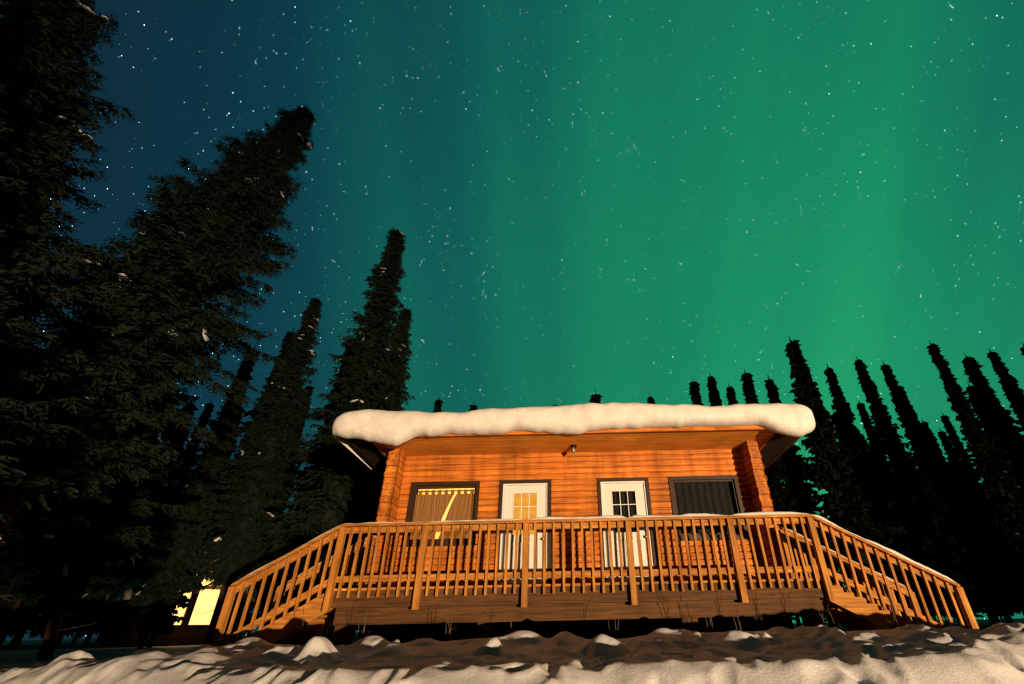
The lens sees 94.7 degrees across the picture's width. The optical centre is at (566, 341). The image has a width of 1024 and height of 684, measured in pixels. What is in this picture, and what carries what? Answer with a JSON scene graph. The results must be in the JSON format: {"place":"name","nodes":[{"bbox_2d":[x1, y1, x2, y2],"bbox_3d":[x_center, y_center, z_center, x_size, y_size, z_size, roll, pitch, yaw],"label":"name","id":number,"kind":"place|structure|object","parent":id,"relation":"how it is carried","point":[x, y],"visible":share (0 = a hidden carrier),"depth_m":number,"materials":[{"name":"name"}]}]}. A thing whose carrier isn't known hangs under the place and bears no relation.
{"place":"outdoors","nodes":[
{"label":"outdoors","id":0,"kind":"place"},
{"bbox_2d":[100,559,238,646],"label":"cabin walls","id":1,"kind":"structure","parent":0,"point":[121,626],"depth_m":18.94,"materials":[{"name":"brown wood"}]},
{"bbox_2d":[101,537,257,604],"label":"cabin roof snow","id":2,"kind":"structure","parent":1,"relation":"on","point":[123,592],"depth_m":19.75,"materials":[{"name":"white snow"}]},
{"bbox_2d":[174,579,219,624],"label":"lit window","id":3,"kind":"structure","parent":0,"point":[206,601],"depth_m":19.63,"materials":[{"name":"yellow glass"}]},
{"bbox_2d":[416,487,474,494],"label":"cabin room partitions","id":4,"kind":"object","parent":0,"point":[439,488],"depth_m":10.45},
{"bbox_2d":[0,618,1023,683],"bbox_3d":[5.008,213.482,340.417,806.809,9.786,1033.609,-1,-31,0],"label":"snow ground","id":5,"kind":"structure","parent":0,"point":[985,653],"depth_m":4.95,"materials":[{"name":"white snow"}]},
{"bbox_2d":[0,397,23,412],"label":"spruce tree","id":6,"kind":"object","parent":5,"relation":"on","point":[14,402],"visible":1,"depth_m":3.82,"materials":[{"name":"green plant"}]},
{"bbox_2d":[0,41,39,601],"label":"spruce tree","id":7,"kind":"object","parent":5,"relation":"on","point":[25,324],"visible":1,"depth_m":3.96,"materials":[{"name":"green plant"}]},
{"bbox_2d":[0,549,49,637],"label":"spruce tree","id":8,"kind":"object","parent":5,"relation":"on","point":[20,620],"visible":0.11,"depth_m":16.26,"materials":[{"name":"green plant"}]},
{"bbox_2d":[0,150,52,513],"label":"spruce tree","id":9,"kind":"object","parent":5,"relation":"on","point":[32,315],"visible":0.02,"depth_m":7.20,"materials":[{"name":"green plant"}]},
{"bbox_2d":[0,533,58,644],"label":"spruce tree","id":10,"kind":"object","parent":5,"relation":"on","point":[12,588],"visible":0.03,"depth_m":15.86,"materials":[{"name":"green plant"}]},
{"bbox_2d":[15,607,51,645],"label":"spruce tree","id":11,"kind":"object","parent":5,"relation":"on","point":[37,622],"depth_m":25.62,"materials":[{"name":"green plant"}]},
{"bbox_2d":[0,528,74,638],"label":"spruce tree","id":12,"kind":"object","parent":5,"relation":"on","point":[2,570],"visible":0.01,"depth_m":18.88,"materials":[{"name":"green plant"}]},
{"bbox_2d":[7,578,78,647],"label":"spruce tree","id":13,"kind":"object","parent":5,"relation":"on","point":[47,609],"visible":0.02,"depth_m":21.64,"materials":[{"name":"green plant"}]},
{"bbox_2d":[27,609,79,638],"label":"spruce tree","id":14,"kind":"object","parent":5,"relation":"on","point":[34,634],"depth_m":26.73,"materials":[{"name":"green plant"}]},
{"bbox_2d":[0,243,140,585],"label":"spruce tree","id":15,"kind":"object","parent":5,"relation":"on","point":[17,548],"depth_m":9.51,"materials":[{"name":"green plant"}]},
{"bbox_2d":[0,0,141,558],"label":"spruce tree","id":16,"kind":"object","parent":5,"relation":"on","point":[41,76],"visible":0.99,"depth_m":5.51,"materials":[{"name":"green plant"}]},
{"bbox_2d":[38,420,161,645],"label":"spruce tree","id":17,"kind":"object","parent":5,"relation":"on","point":[67,622],"visible":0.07,"depth_m":24.29,"materials":[{"name":"green plant"}]},
{"bbox_2d":[0,190,200,660],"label":"spruce tree","id":18,"kind":"object","parent":5,"relation":"on","point":[86,555],"visible":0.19,"depth_m":8.66,"materials":[{"name":"green plant"}]},
{"bbox_2d":[56,412,163,645],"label":"spruce tree","id":19,"kind":"object","parent":5,"relation":"on","point":[59,639],"depth_m":24.86,"materials":[{"name":"green plant"}]},
{"bbox_2d":[71,418,173,643],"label":"spruce tree","id":20,"kind":"object","parent":5,"relation":"on","point":[163,436],"visible":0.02,"depth_m":35.67,"materials":[{"name":"green plant"}]},
{"bbox_2d":[68,401,197,646],"bbox_3d":[-20.618,8.128,22.827,2.688,12.280,3.274,14,-35,-24],"label":"spruce tree","id":21,"kind":"object","parent":5,"relation":"on","point":[97,613],"visible":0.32,"depth_m":21.01,"materials":[{"name":"green plant"}]},
{"bbox_2d":[99,451,182,641],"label":"spruce tree","id":22,"kind":"object","parent":5,"relation":"on","point":[102,635],"visible":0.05,"depth_m":46.75,"materials":[{"name":"green plant"}]},
{"bbox_2d":[0,104,316,548],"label":"spruce tree","id":23,"kind":"object","parent":5,"relation":"on","point":[191,253],"visible":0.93,"depth_m":8.20,"materials":[{"name":"green plant"}]},
{"bbox_2d":[144,401,214,561],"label":"spruce tree","id":24,"kind":"object","parent":5,"relation":"on","point":[187,459],"visible":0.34,"depth_m":30.33,"materials":[{"name":"green plant"}]},
{"bbox_2d":[133,407,246,647],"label":"spruce tree","id":25,"kind":"object","parent":5,"relation":"on","point":[163,622],"visible":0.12,"depth_m":16.66,"materials":[{"name":"green plant"}]},
{"bbox_2d":[127,344,257,648],"bbox_3d":[-12.717,4.733,16.619,2.114,11.031,2.120,-1,-31,0],"label":"spruce tree","id":26,"kind":"object","parent":5,"relation":"on","point":[165,571],"visible":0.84,"depth_m":15.56,"materials":[{"name":"green plant"}]},
{"bbox_2d":[203,356,291,540],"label":"spruce tree","id":27,"kind":"object","parent":5,"relation":"on","point":[217,532],"visible":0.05,"depth_m":25.05,"materials":[{"name":"green plant"}]},
{"bbox_2d":[246,611,262,624],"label":"spruce tree","id":28,"kind":"object","parent":5,"relation":"on","point":[251,614],"depth_m":37.80,"materials":[{"name":"green plant"}]},
{"bbox_2d":[215,329,295,517],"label":"spruce tree","id":29,"kind":"object","parent":5,"relation":"on","point":[288,336],"visible":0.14,"depth_m":29.11,"materials":[{"name":"green plant"}]},
{"bbox_2d":[190,298,322,644],"bbox_3d":[-10.375,3.482,16.607,2.577,13.072,2.974,12,-34,-21],"label":"spruce tree","id":30,"kind":"object","parent":5,"relation":"on","point":[237,550],"visible":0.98,"depth_m":15.68,"materials":[{"name":"green plant"}]},
{"bbox_2d":[231,438,295,635],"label":"spruce tree","id":31,"kind":"object","parent":5,"relation":"on","point":[239,616],"visible":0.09,"depth_m":23.07,"materials":[{"name":"green plant"}]},
{"bbox_2d":[231,383,314,641],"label":"spruce tree","id":32,"kind":"object","parent":5,"relation":"on","point":[302,424],"visible":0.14,"depth_m":29.90,"materials":[{"name":"green plant"}]},
{"bbox_2d":[258,465,307,613],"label":"spruce tree","id":33,"kind":"object","parent":5,"relation":"on","point":[261,610],"visible":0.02,"depth_m":44.78,"materials":[{"name":"green plant"}]},
{"bbox_2d":[255,348,352,619],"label":"spruce tree","id":34,"kind":"object","parent":5,"relation":"on","point":[303,488],"visible":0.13,"depth_m":18.23,"materials":[{"name":"green plant"}]},
{"bbox_2d":[261,227,406,644],"bbox_3d":[-6.771,1.619,15.492,3.492,15.144,3.228,11,-34,-19],"label":"spruce tree","id":35,"kind":"object","parent":5,"relation":"on","point":[338,496],"visible":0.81,"depth_m":14.35,"materials":[{"name":"green plant"}]},
{"bbox_2d":[319,476,361,641],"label":"spruce tree","id":36,"kind":"object","parent":5,"relation":"on","point":[330,634],"depth_m":18.70,"materials":[{"name":"green plant"}]},
{"bbox_2d":[323,305,415,628],"bbox_3d":[-6.517,3.640,16.249,2.626,12.322,2.841,-6,-32,8],"label":"spruce tree","id":37,"kind":"object","parent":5,"relation":"on","point":[394,390],"visible":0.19,"depth_m":17.40,"materials":[{"name":"green plant"}]},
{"bbox_2d":[433,395,442,412],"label":"spruce tree","id":38,"kind":"object","parent":5,"relation":"on","point":[438,404],"visible":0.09,"depth_m":28.99,"materials":[{"name":"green plant"}]},
{"bbox_2d":[469,404,477,410],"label":"spruce tree","id":39,"kind":"object","parent":5,"relation":"on","point":[473,407],"visible":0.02,"depth_m":31.56,"materials":[{"name":"green plant"}]},
{"bbox_2d":[331,581,825,645],"bbox_3d":[0.206,4.866,7.859,7.800,1.254,1.830,-1,-31,0],"label":"skirting","id":40,"kind":"object","parent":5,"relation":"on","point":[489,613],"visible":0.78,"depth_m":7.31,"materials":[{"name":"brown wood"}]},
{"bbox_2d":[334,578,821,590],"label":"deck boards","id":41,"kind":"object","parent":40,"relation":"on","point":[576,584],"visible":0.14,"depth_m":7.40,"materials":[{"name":"brown wood"}]},
{"bbox_2d":[381,600,775,642],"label":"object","id":42,"kind":"structure","parent":5,"relation":"on","point":[582,629],"depth_m":8.68,"materials":[{"name":"black"}]},
{"bbox_2d":[400,481,479,546],"bbox_3d":[-2.578,3.564,9.754,1.510,1.283,0.135,-1,-31,0],"label":"window frame","id":43,"kind":"object","parent":42,"relation":"attached to","point":[415,486],"visible":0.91,"depth_m":9.83,"materials":[{"name":"brown wood"}]},
{"bbox_2d":[410,489,473,538],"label":"lit window curtains","id":44,"kind":"object","parent":43,"relation":"in","point":[433,506],"depth_m":9.92,"materials":[{"name":"brown fabric"}]},
{"bbox_2d":[418,488,474,538],"bbox_3d":[-2.575,3.716,10.033,1.350,1.133,0.001,-1,-31,0],"label":"window glow","id":45,"kind":"object","parent":42,"relation":"attached to","point":[437,534],"depth_m":10.27,"materials":[{"name":"yellow"}]},
{"bbox_2d":[497,479,551,584],"bbox_3d":[-0.855,3.894,9.543,1.100,2.130,0.112,-1,-31,0],"label":"door frame","id":46,"kind":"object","parent":42,"relation":"attached to","point":[548,481],"depth_m":9.79,"materials":[{"name":"wood"}]},
{"bbox_2d":[498,483,547,584],"bbox_3d":[-0.855,3.930,9.534,0.960,2.062,0.110,-1,-31,0],"label":"white door","id":47,"kind":"structure","parent":46,"relation":"in","point":[511,490],"depth_m":9.50,"materials":[{"name":"white wood"}]},
{"bbox_2d":[513,493,536,534],"bbox_3d":[-0.862,3.595,9.791,0.506,0.841,0.001,-1,-31,0],"label":"door window","id":48,"kind":"structure","parent":47,"relation":"attached to","point":[530,512],"depth_m":9.85,"materials":[{"name":"glass"}]},
{"bbox_2d":[332,402,814,479],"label":"roof snow","id":49,"kind":"structure","parent":42,"relation":"on","point":[796,422],"depth_m":9.34,"materials":[{"name":"white snow"}]},
{"bbox_2d":[372,426,774,458],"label":"porch soffit trim","id":50,"kind":"structure","parent":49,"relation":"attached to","point":[672,429],"depth_m":9.46,"materials":[{"name":"brown wood"}]},
{"bbox_2d":[366,441,785,587],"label":"cabin log stacks","id":51,"kind":"object","parent":42,"relation":"attached to","point":[754,468],"visible":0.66,"depth_m":9.54,"materials":[{"name":"brown wood"}]},
{"bbox_2d":[597,477,659,582],"bbox_3d":[1.224,3.849,9.543,1.100,2.130,0.112,-1,-31,0],"label":"door frame","id":52,"kind":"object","parent":42,"relation":"attached to","point":[645,479],"depth_m":9.79,"materials":[{"name":"wood"}]},
{"bbox_2d":[600,481,655,582],"bbox_3d":[1.225,3.885,9.534,0.960,2.062,0.110,-1,-31,0],"label":"white door","id":53,"kind":"structure","parent":52,"relation":"in","point":[637,487],"depth_m":9.50,"materials":[{"name":"white wood"}]},
{"bbox_2d":[612,491,636,531],"bbox_3d":[1.230,3.555,9.800,0.530,0.841,0.024,-1,-31,0],"label":"window","id":54,"kind":"structure","parent":53,"relation":"attached to","point":[616,497],"depth_m":9.87,"materials":[{"name":"black glass"}]},
{"bbox_2d":[668,475,749,540],"bbox_3d":[2.931,3.444,9.754,1.510,1.283,0.135,-1,-31,0],"label":"window frame","id":55,"kind":"object","parent":42,"relation":"attached to","point":[733,479],"visible":0.81,"depth_m":9.84,"materials":[{"name":"wood"}]},
{"bbox_2d":[674,482,738,533],"bbox_3d":[2.932,3.487,9.853,1.310,1.093,0.030,-1,-31,0],"label":"curtain","id":56,"kind":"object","parent":55,"relation":"in","point":[711,497],"depth_m":9.93,"materials":[{"name":"grey fabric"}]},
{"bbox_2d":[245,582,917,644],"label":"deck stairs","id":57,"kind":"structure","parent":5,"relation":"on","point":[852,611],"depth_m":7.27,"materials":[{"name":"brown wood"}]},
{"bbox_2d":[210,517,978,646],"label":"railing posts","id":58,"kind":"object","parent":5,"relation":"on","point":[966,610],"visible":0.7,"depth_m":7.44,"materials":[{"name":"brown wood"}]},
{"bbox_2d":[219,514,959,645],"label":"deck rails","id":59,"kind":"object","parent":58,"relation":"attached to","point":[837,531],"visible":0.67,"depth_m":7.76,"materials":[{"name":"brown wood"}]},
{"bbox_2d":[232,512,955,587],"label":"snow on railing","id":60,"kind":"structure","parent":58,"relation":"on","point":[707,514],"depth_m":7.82,"materials":[{"name":"white snow"}]},
{"bbox_2d":[223,517,965,645],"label":"deck balusters","id":61,"kind":"object","parent":58,"relation":"on","point":[357,556],"visible":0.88,"depth_m":7.49,"materials":[{"name":"brown wood"}]},
{"bbox_2d":[589,392,602,403],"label":"spruce tree","id":62,"kind":"object","parent":5,"relation":"on","point":[595,398],"visible":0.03,"depth_m":28.16,"materials":[{"name":"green plant"}]},
{"bbox_2d":[296,589,898,645],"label":"dry weed stems","id":63,"kind":"object","parent":5,"relation":"on","point":[510,619],"visible":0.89,"depth_m":6.45,"materials":[{"name":"brown plant"}]},
{"bbox_2d":[647,393,655,403],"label":"spruce tree","id":64,"kind":"object","parent":5,"relation":"on","point":[650,400],"visible":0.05,"depth_m":28.67,"materials":[{"name":"green plant"}]},
{"bbox_2d":[689,377,703,405],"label":"spruce tree","id":65,"kind":"object","parent":5,"relation":"on","point":[695,393],"visible":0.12,"depth_m":26.08,"materials":[{"name":"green plant"}]},
{"bbox_2d":[707,372,722,405],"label":"spruce tree","id":66,"kind":"object","parent":5,"relation":"on","point":[711,382],"visible":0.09,"depth_m":32.73,"materials":[{"name":"green plant"}]},
{"bbox_2d":[710,386,722,405],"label":"spruce tree","id":67,"kind":"object","parent":5,"relation":"on","point":[716,400],"visible":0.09,"depth_m":29.71,"materials":[{"name":"green plant"}]},
{"bbox_2d":[725,383,738,404],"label":"spruce tree","id":68,"kind":"object","parent":5,"relation":"on","point":[731,394],"visible":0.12,"depth_m":30.41,"materials":[{"name":"green plant"}]},
{"bbox_2d":[740,369,820,624],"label":"spruce tree","id":69,"kind":"object","parent":5,"relation":"on","point":[780,494],"visible":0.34,"depth_m":21.32,"materials":[{"name":"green plant"}]},
{"bbox_2d":[764,374,844,627],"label":"spruce tree","id":70,"kind":"object","parent":5,"relation":"on","point":[792,462],"visible":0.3,"depth_m":23.80,"materials":[{"name":"green plant"}]},
{"bbox_2d":[782,480,832,627],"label":"spruce tree","id":71,"kind":"object","parent":5,"relation":"on","point":[831,623],"depth_m":23.12,"materials":[{"name":"green plant"}]},
{"bbox_2d":[784,337,912,611],"bbox_3d":[9.918,4.533,17.431,2.536,11.584,3.089,24,-39,-35],"label":"spruce tree","id":72,"kind":"object","parent":5,"relation":"on","point":[844,506],"visible":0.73,"depth_m":17.03,"materials":[{"name":"green plant"}]},
{"bbox_2d":[821,405,881,563],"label":"spruce tree","id":73,"kind":"object","parent":5,"relation":"on","point":[846,474],"depth_m":21.27,"materials":[{"name":"green plant"}]},
{"bbox_2d":[823,363,916,623],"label":"spruce tree","id":74,"kind":"object","parent":5,"relation":"on","point":[871,486],"visible":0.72,"depth_m":18.34,"materials":[{"name":"green plant"}]},
{"bbox_2d":[831,411,919,617],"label":"spruce tree","id":75,"kind":"object","parent":5,"relation":"on","point":[837,430],"visible":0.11,"depth_m":21.54,"materials":[{"name":"green plant"}]},
{"bbox_2d":[856,400,945,626],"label":"spruce tree","id":76,"kind":"object","parent":5,"relation":"on","point":[868,426],"visible":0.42,"depth_m":24.82,"materials":[{"name":"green plant"}]},
{"bbox_2d":[868,463,935,617],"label":"spruce tree","id":77,"kind":"object","parent":5,"relation":"on","point":[910,578],"visible":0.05,"depth_m":21.48,"materials":[{"name":"green plant"}]},
{"bbox_2d":[863,435,945,625],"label":"spruce tree","id":78,"kind":"object","parent":5,"relation":"on","point":[929,605],"visible":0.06,"depth_m":21.46,"materials":[{"name":"green plant"}]},
{"bbox_2d":[869,447,940,622],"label":"spruce tree","id":79,"kind":"object","parent":5,"relation":"on","point":[934,618],"depth_m":29.40,"materials":[{"name":"green plant"}]},
{"bbox_2d":[854,357,975,626],"bbox_3d":[12.318,4.871,16.965,1.954,10.196,1.960,8,-33,-14],"label":"spruce tree","id":80,"kind":"object","parent":5,"relation":"on","point":[913,505],"visible":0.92,"depth_m":16.29,"materials":[{"name":"green plant"}]},
{"bbox_2d":[891,436,985,627],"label":"spruce tree","id":81,"kind":"object","parent":5,"relation":"on","point":[941,608],"visible":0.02,"depth_m":19.73,"materials":[{"name":"green plant"}]},
{"bbox_2d":[880,361,1000,625],"bbox_3d":[17.069,6.404,21.994,1.959,12.761,2.164,-15,-34,21],"label":"spruce tree","id":82,"kind":"object","parent":5,"relation":"on","point":[889,378],"visible":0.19,"depth_m":23.90,"materials":[{"name":"green plant"}]},
{"bbox_2d":[931,588,969,624],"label":"spruce tree","id":83,"kind":"object","parent":5,"relation":"on","point":[953,616],"depth_m":23.12,"materials":[{"name":"green plant"}]},
{"bbox_2d":[892,381,1023,623],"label":"spruce tree","id":84,"kind":"object","parent":5,"relation":"on","point":[958,523],"visible":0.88,"depth_m":16.67,"materials":[{"name":"green plant"}]},
{"bbox_2d":[922,420,1013,622],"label":"spruce tree","id":85,"kind":"object","parent":5,"relation":"on","point":[931,439],"visible":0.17,"depth_m":20.21,"materials":[{"name":"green plant"}]},
{"bbox_2d":[934,436,1009,622],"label":"spruce tree","id":86,"kind":"object","parent":5,"relation":"on","point":[936,439],"visible":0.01,"depth_m":40.04,"materials":[{"name":"green plant"}]},
{"bbox_2d":[926,341,1023,576],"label":"spruce tree","id":87,"kind":"object","parent":5,"relation":"on","point":[992,468],"visible":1,"depth_m":13.96,"materials":[{"name":"green plant"}]},
{"bbox_2d":[937,427,1023,619],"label":"spruce tree","id":88,"kind":"object","parent":5,"relation":"on","point":[964,480],"visible":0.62,"depth_m":24.44,"materials":[{"name":"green plant"}]},
{"bbox_2d":[941,411,1023,579],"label":"spruce tree","id":89,"kind":"object","parent":5,"relation":"on","point":[957,443],"visible":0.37,"depth_m":28.09,"materials":[{"name":"green plant"}]},
{"bbox_2d":[966,382,1012,475],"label":"spruce tree","id":90,"kind":"object","parent":5,"relation":"on","point":[973,397],"visible":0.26,"depth_m":30.25,"materials":[{"name":"green plant"}]},
{"bbox_2d":[957,412,1023,578],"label":"spruce tree","id":91,"kind":"object","parent":5,"relation":"on","point":[997,532],"visible":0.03,"depth_m":17.55,"materials":[{"name":"green plant"}]},
{"bbox_2d":[962,351,1023,506],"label":"spruce tree","id":92,"kind":"object","parent":5,"relation":"on","point":[1001,421],"visible":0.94,"depth_m":15.74,"materials":[{"name":"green plant"}]},
{"bbox_2d":[994,606,1014,622],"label":"spruce tree","id":93,"kind":"object","parent":5,"relation":"on","point":[1005,618],"visible":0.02,"depth_m":33.51,"materials":[{"name":"green plant"}]},
{"bbox_2d":[987,348,1023,425],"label":"spruce tree","id":94,"kind":"object","parent":5,"relation":"on","point":[999,367],"visible":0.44,"depth_m":37.84,"materials":[{"name":"green plant"}]},
{"bbox_2d":[993,604,1019,621],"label":"spruce tree","id":95,"kind":"object","parent":5,"relation":"on","point":[998,609],"visible":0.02,"depth_m":30.34,"materials":[{"name":"green plant"}]},
{"bbox_2d":[998,375,1023,431],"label":"spruce tree","id":96,"kind":"object","parent":5,"relation":"on","point":[1005,390],"visible":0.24,"depth_m":24.66,"materials":[{"name":"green plant"}]},
{"bbox_2d":[1001,371,1023,425],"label":"spruce tree","id":97,"kind":"object","parent":5,"relation":"on","point":[1015,392],"visible":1,"depth_m":16.51,"materials":[{"name":"green plant"}]},
{"bbox_2d":[1020,343,1023,355],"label":"spruce tree","id":98,"kind":"object","parent":5,"relation":"on","point":[1022,349],"visible":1,"depth_m":15.26,"materials":[{"name":"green plant"}]},
{"bbox_2d":[0,0,1023,640],"label":"sky","id":99,"kind":"structure","parent":0,"point":[621,201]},
{"bbox_2d":[386,449,767,586],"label":"cabin wall","id":100,"kind":"structure","parent":0,"point":[573,478],"depth_m":9.96,"materials":[{"name":"brown wood"}]},
{"bbox_2d":[346,433,792,475],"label":"roof eaves","id":101,"kind":"object","parent":100,"relation":"on","point":[372,455],"visible":0.1,"depth_m":10.38,"materials":[{"name":"brown wood"}]},
{"bbox_2d":[377,430,771,455],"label":"porch soffit planks","id":102,"kind":"object","parent":101,"relation":"attached to","point":[585,442],"visible":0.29,"depth_m":9.93,"materials":[{"name":"brown wood"}]}
]}

